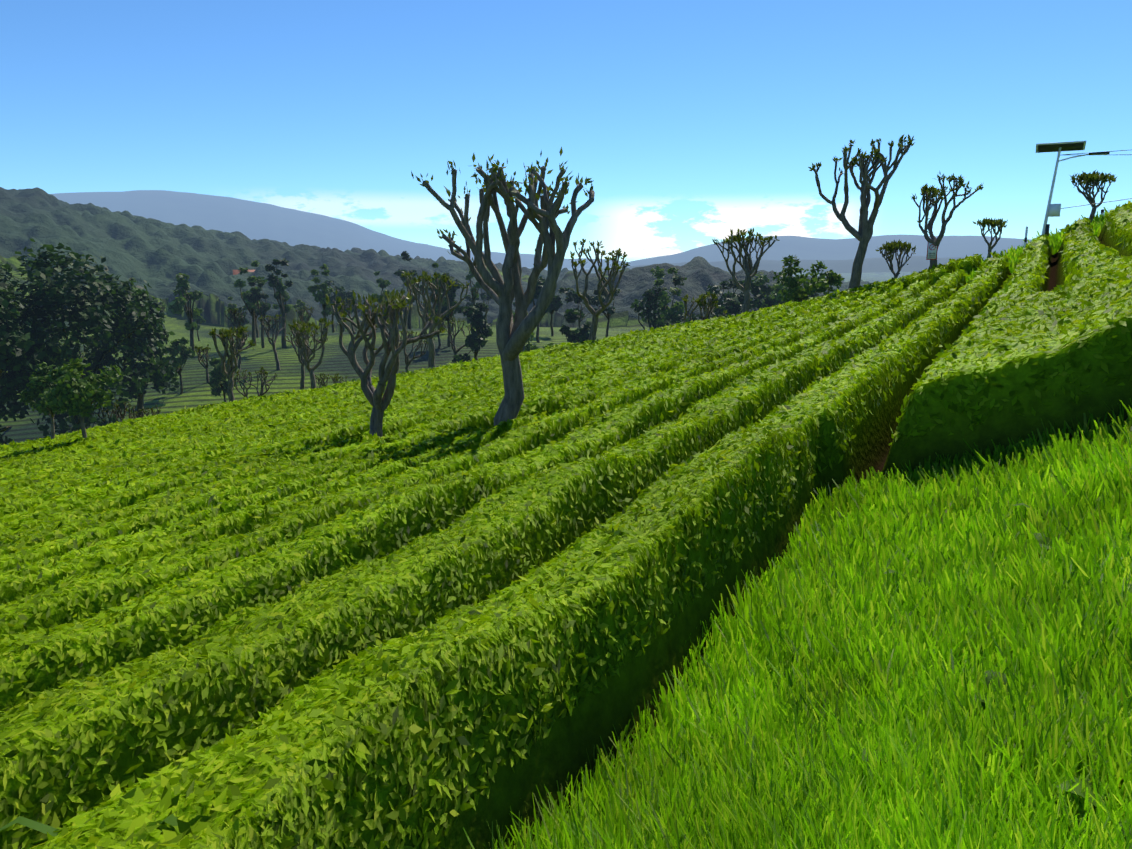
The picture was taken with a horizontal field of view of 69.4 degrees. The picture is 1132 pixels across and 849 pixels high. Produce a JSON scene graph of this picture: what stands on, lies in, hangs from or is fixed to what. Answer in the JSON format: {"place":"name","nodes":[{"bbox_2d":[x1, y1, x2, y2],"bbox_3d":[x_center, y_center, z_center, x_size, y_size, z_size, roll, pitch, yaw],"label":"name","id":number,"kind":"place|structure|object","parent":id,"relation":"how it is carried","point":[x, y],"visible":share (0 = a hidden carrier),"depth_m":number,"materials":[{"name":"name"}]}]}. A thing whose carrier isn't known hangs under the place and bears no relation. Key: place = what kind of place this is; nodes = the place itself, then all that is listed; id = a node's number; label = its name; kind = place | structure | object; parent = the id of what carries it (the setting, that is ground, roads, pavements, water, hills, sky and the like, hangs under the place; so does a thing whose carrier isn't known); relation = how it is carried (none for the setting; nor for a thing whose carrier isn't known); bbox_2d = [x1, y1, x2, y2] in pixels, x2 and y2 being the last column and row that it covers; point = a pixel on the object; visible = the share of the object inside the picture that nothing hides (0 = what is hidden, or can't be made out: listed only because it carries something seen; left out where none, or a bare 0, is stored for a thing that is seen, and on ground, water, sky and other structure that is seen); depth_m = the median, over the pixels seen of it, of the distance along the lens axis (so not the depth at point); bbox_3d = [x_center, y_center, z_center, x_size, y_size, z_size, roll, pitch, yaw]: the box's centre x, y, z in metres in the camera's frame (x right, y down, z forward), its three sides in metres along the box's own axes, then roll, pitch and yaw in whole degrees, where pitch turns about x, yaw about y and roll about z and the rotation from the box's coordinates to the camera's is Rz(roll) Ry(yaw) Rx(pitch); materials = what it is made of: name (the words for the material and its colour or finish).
{"place":"outdoors","nodes":[
{"label":"outdoors","id":0,"kind":"place"},
{"bbox_2d":[0,187,1131,848],"bbox_3d":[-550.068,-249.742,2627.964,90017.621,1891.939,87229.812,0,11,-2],"label":"ground","id":1,"kind":"structure","parent":0,"point":[158,241],"depth_m":7.35,"materials":[{"name":"green plant"}]},
{"bbox_2d":[18,255,847,417],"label":"trees","id":2,"kind":"object","parent":1,"relation":"on","point":[66,383],"visible":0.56,"depth_m":44.96,"materials":[{"name":"green plant"}]},
{"bbox_2d":[0,142,1111,439],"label":"tree trunks","id":3,"kind":"object","parent":1,"relation":"on","point":[512,334],"visible":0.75,"depth_m":14.78,"materials":[{"name":"brown wood"}]},
{"bbox_2d":[0,238,823,444],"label":"trees","id":4,"kind":"object","parent":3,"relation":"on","point":[124,307],"visible":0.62,"depth_m":76.27,"materials":[{"name":"green plant"}]},
{"bbox_2d":[62,135,1117,416],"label":"shoot leaves","id":5,"kind":"object","parent":3,"relation":"on","point":[886,245],"visible":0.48,"depth_m":38.62,"materials":[{"name":"green plant"}]},
{"bbox_2d":[926,241,937,259],"bbox_3d":[17.589,-8.349,39.284,0.460,0.860,0.046,5,12,23],"label":"sign","id":6,"kind":"object","parent":3,"relation":"attached to","point":[931,256],"depth_m":39.29,"materials":[{"name":"white metal"}]},
{"bbox_2d":[0,200,1131,848],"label":"tea bushes","id":7,"kind":"object","parent":1,"relation":"on","point":[226,792],"visible":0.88,"depth_m":5.43,"materials":[{"name":"green plant"}]},
{"bbox_2d":[0,503,1131,838],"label":"weeds","id":8,"kind":"object","parent":1,"relation":"on","point":[46,829],"visible":0.06,"depth_m":2.23,"materials":[{"name":"green plant"}]},
{"bbox_2d":[463,203,1131,848],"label":"grass","id":9,"kind":"structure","parent":1,"relation":"on","point":[845,657],"depth_m":3.26,"materials":[{"name":"green plant"}]},
{"bbox_2d":[1024,141,1131,247],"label":"lamp post","id":10,"kind":"object","parent":1,"relation":"on","point":[1052,210],"depth_m":33.69,"materials":[{"name":"grey metal"}]},
{"bbox_2d":[0,0,1131,261],"label":"sky","id":11,"kind":"structure","parent":0,"point":[691,123],"materials":[{"name":"blue"}]},
{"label":"house","id":12,"kind":"object","parent":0,"visible":0},
{"bbox_2d":[233,270,254,274],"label":"house roof","id":13,"kind":"structure","parent":12,"relation":"on","point":[235,272],"depth_m":327.25,"materials":[{"name":"brown tile"}]}
]}

